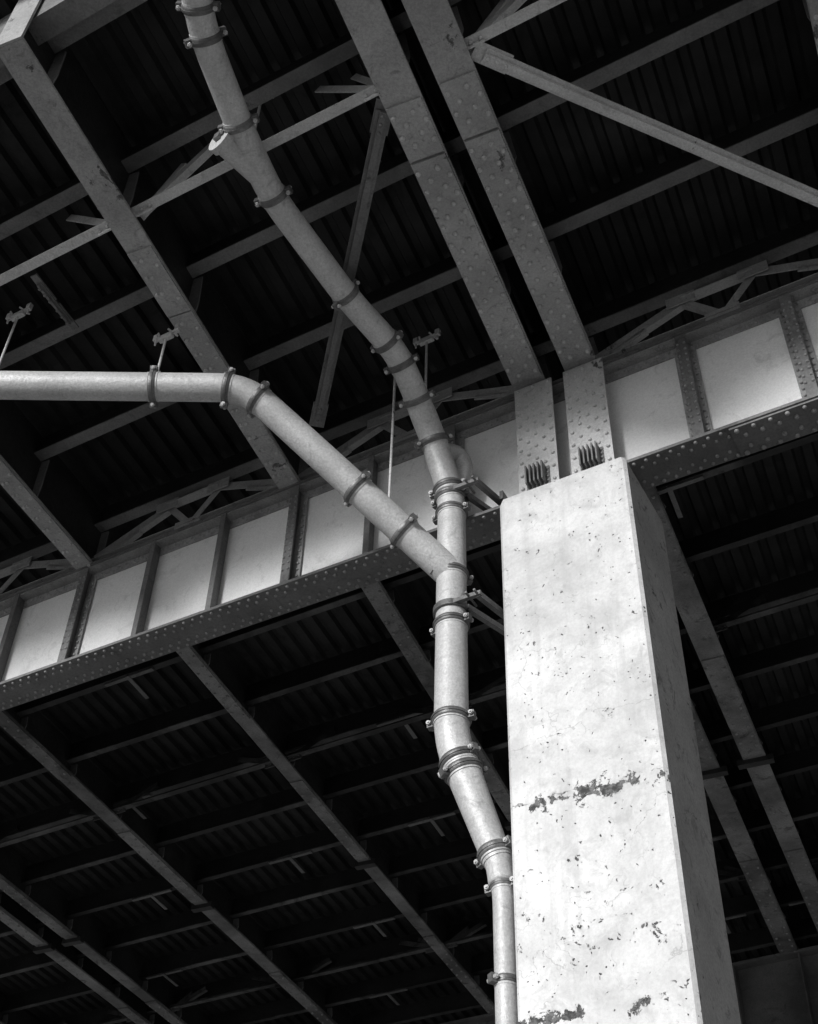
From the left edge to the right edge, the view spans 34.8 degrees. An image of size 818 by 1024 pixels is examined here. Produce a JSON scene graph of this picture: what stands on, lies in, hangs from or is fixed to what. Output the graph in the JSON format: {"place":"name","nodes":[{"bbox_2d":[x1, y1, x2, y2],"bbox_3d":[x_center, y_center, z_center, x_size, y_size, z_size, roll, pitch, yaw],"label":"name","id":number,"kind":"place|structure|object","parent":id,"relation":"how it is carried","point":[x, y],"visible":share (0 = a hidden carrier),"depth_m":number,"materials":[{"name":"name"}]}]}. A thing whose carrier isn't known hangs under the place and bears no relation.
{"place":"outdoors","nodes":[
{"label":"outdoors","id":0,"kind":"place"},
{"bbox_2d":[440,945,817,1023],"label":"plate girder","id":1,"kind":"object","parent":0,"point":[778,988],"visible":0.48,"depth_m":19.32,"materials":[{"name":"metal"}]},
{"bbox_2d":[0,994,40,1023],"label":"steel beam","id":2,"kind":"structure","parent":1,"relation":"on","point":[20,1017],"depth_m":22.46,"materials":[{"name":"black metal"}]},
{"bbox_2d":[0,892,170,1023],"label":"steel beam","id":3,"kind":"structure","parent":1,"relation":"on","point":[18,918],"depth_m":20.42,"materials":[{"name":"grey metal"}]},
{"bbox_2d":[0,847,208,1023],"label":"steel beam","id":4,"kind":"structure","parent":1,"relation":"on","point":[44,902],"depth_m":20.05,"materials":[{"name":"grey metal"}]},
{"bbox_2d":[0,705,352,1023],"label":"steel beam","id":5,"kind":"structure","parent":1,"relation":"on","point":[43,741],"depth_m":18.10,"materials":[{"name":"grey metal"}]},
{"bbox_2d":[0,400,494,1013],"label":"steel beam","id":6,"kind":"structure","parent":1,"relation":"on","point":[62,510],"depth_m":15.32,"materials":[{"name":"grey metal"}]},
{"bbox_2d":[0,0,510,830],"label":"steel beam","id":7,"kind":"structure","parent":1,"relation":"on","point":[70,110],"depth_m":10.70,"materials":[{"name":"grey metal"}]},
{"bbox_2d":[153,327,180,371],"bbox_3d":[-2.046,-1.311,10.820,0.264,0.619,0.105,-20,-49,21],"label":"pipe hanger","id":8,"kind":"object","parent":7,"relation":"hanging from","point":[163,338],"visible":0.76,"depth_m":10.95,"materials":[{"name":"metal"}]},
{"bbox_2d":[0,0,565,285],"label":"cross frame","id":9,"kind":"object","parent":7,"relation":"attached to","point":[502,17],"visible":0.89,"depth_m":9.97,"materials":[{"name":"metal"}]},
{"bbox_2d":[30,273,78,329],"bbox_3d":[-2.975,-1.744,10.962,0.062,0.088,0.601,-17,-48,18],"label":"lateral brace","id":10,"kind":"object","parent":9,"relation":"attached to","point":[51,298],"visible":1,"depth_m":10.94,"materials":[{"name":"metal"}]},
{"bbox_2d":[0,0,817,1023],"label":"corrugated bridge deck","id":11,"kind":"structure","parent":7,"relation":"on","point":[142,68],"depth_m":12.10,"materials":[{"name":"metal"}]},
{"bbox_2d":[0,0,115,67],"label":"edge channel","id":12,"kind":"object","parent":11,"relation":"attached to","point":[52,19],"depth_m":9.49,"materials":[{"name":"metal"}]},
{"bbox_2d":[0,0,817,1023],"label":"deck purlins","id":13,"kind":"object","parent":11,"relation":"attached to","point":[744,140],"visible":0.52,"depth_m":14.98,"materials":[{"name":"metal"}]},
{"bbox_2d":[0,258,817,597],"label":"cross frame","id":14,"kind":"object","parent":7,"relation":"attached to","point":[620,346],"visible":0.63,"depth_m":12.05,"materials":[{"name":"metal"}]},
{"bbox_2d":[0,593,817,847],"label":"cross frame","id":15,"kind":"object","parent":7,"relation":"on","point":[741,615],"visible":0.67,"depth_m":16.11,"materials":[{"name":"grey metal"}]},
{"bbox_2d":[335,0,797,953],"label":"steel beam","id":16,"kind":"structure","parent":1,"relation":"on","point":[399,88],"depth_m":10.29,"materials":[{"name":"grey metal"}]},
{"bbox_2d":[309,97,390,427],"bbox_3d":[-0.504,-1.893,10.676,0.136,0.136,3.263,9,-45,-7],"label":"lateral brace","id":17,"kind":"object","parent":16,"relation":"attached to","point":[380,125],"visible":0.94,"depth_m":10.36,"materials":[{"name":"metal"}]},
{"bbox_2d":[58,849,817,1023],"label":"cross frame","id":18,"kind":"object","parent":16,"relation":"on","point":[466,933],"visible":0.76,"depth_m":20.31,"materials":[{"name":"grey metal"}]},
{"bbox_2d":[401,0,817,930],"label":"steel beam","id":19,"kind":"structure","parent":1,"relation":"on","point":[447,52],"depth_m":10.59,"materials":[{"name":"grey metal"}]},
{"bbox_2d":[806,0,817,53],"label":"steel beam","id":20,"kind":"structure","parent":1,"relation":"on","point":[812,5],"depth_m":8.93,"materials":[{"name":"grey metal"}]},
{"bbox_2d":[471,40,817,206],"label":"lateral brace","id":21,"kind":"object","parent":20,"relation":"attached to","point":[493,58],"visible":1,"depth_m":9.57,"materials":[{"name":"metal"}]},
{"label":"ground","id":22,"kind":"structure","parent":0,"visible":0},
{"bbox_2d":[500,457,740,1023],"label":"concrete column","id":23,"kind":"structure","parent":22,"relation":"on","point":[619,917],"depth_m":8.34,"materials":[{"name":"white paint"}]},
{"bbox_2d":[175,0,517,1023],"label":"drain pipe","id":24,"kind":"object","parent":23,"relation":"on","point":[241,150],"visible":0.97,"depth_m":9.51,"materials":[{"name":"grey metal"}]},
{"bbox_2d":[0,365,458,580],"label":"branch drain pipe","id":25,"kind":"object","parent":24,"relation":"attached to","point":[420,546],"visible":1,"depth_m":10.37,"materials":[{"name":"grey metal"}]},
{"bbox_2d":[0,302,32,364],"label":"pipe hanger","id":26,"kind":"object","parent":25,"relation":"attached to","point":[16,316],"visible":0.98,"depth_m":11.18,"materials":[{"name":"metal"}]},
{"bbox_2d":[388,379,395,497],"bbox_3d":[-0.141,-0.618,10.869,0.049,1.605,0.041,19,-47,-16],"label":"pipe hanger","id":27,"kind":"object","parent":25,"relation":"attached to","point":[391,442],"visible":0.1,"depth_m":10.83,"materials":[{"name":"metal"}]},
{"bbox_2d":[255,105,260,127],"bbox_3d":[-1.162,-3.022,10.006,0.264,0.766,0.105,-20,-49,21],"label":"pipe hanger","id":28,"kind":"object","parent":24,"relation":"attached to","point":[259,108],"visible":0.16,"depth_m":10.06,"materials":[{"name":"metal"}]},
{"bbox_2d":[413,328,440,387],"bbox_3d":[0.148,-1.230,11.375,0.264,1.030,0.105,-20,-49,21],"label":"pipe hanger","id":29,"kind":"object","parent":24,"relation":"attached to","point":[426,340],"visible":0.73,"depth_m":11.65,"materials":[{"name":"metal"}]},
{"bbox_2d":[0,277,817,710],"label":"plate girder","id":30,"kind":"object","parent":23,"relation":"on","point":[732,385],"visible":0.84,"depth_m":11.33,"materials":[{"name":"metal"}]},
{"bbox_2d":[433,588,503,634],"bbox_3d":[0.688,0.823,9.886,1.013,0.090,0.461,20,-48,-18],"label":"pipe bracket","id":31,"kind":"object","parent":23,"relation":"attached to","point":[485,600],"visible":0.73,"depth_m":9.76,"materials":[{"name":"grey metal"}]},
{"bbox_2d":[434,475,507,510],"bbox_3d":[0.717,-0.036,10.733,1.013,0.090,0.461,20,-48,-18],"label":"pipe bracket","id":32,"kind":"object","parent":23,"relation":"attached to","point":[486,490],"visible":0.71,"depth_m":10.60,"materials":[{"name":"grey metal"}]}
]}

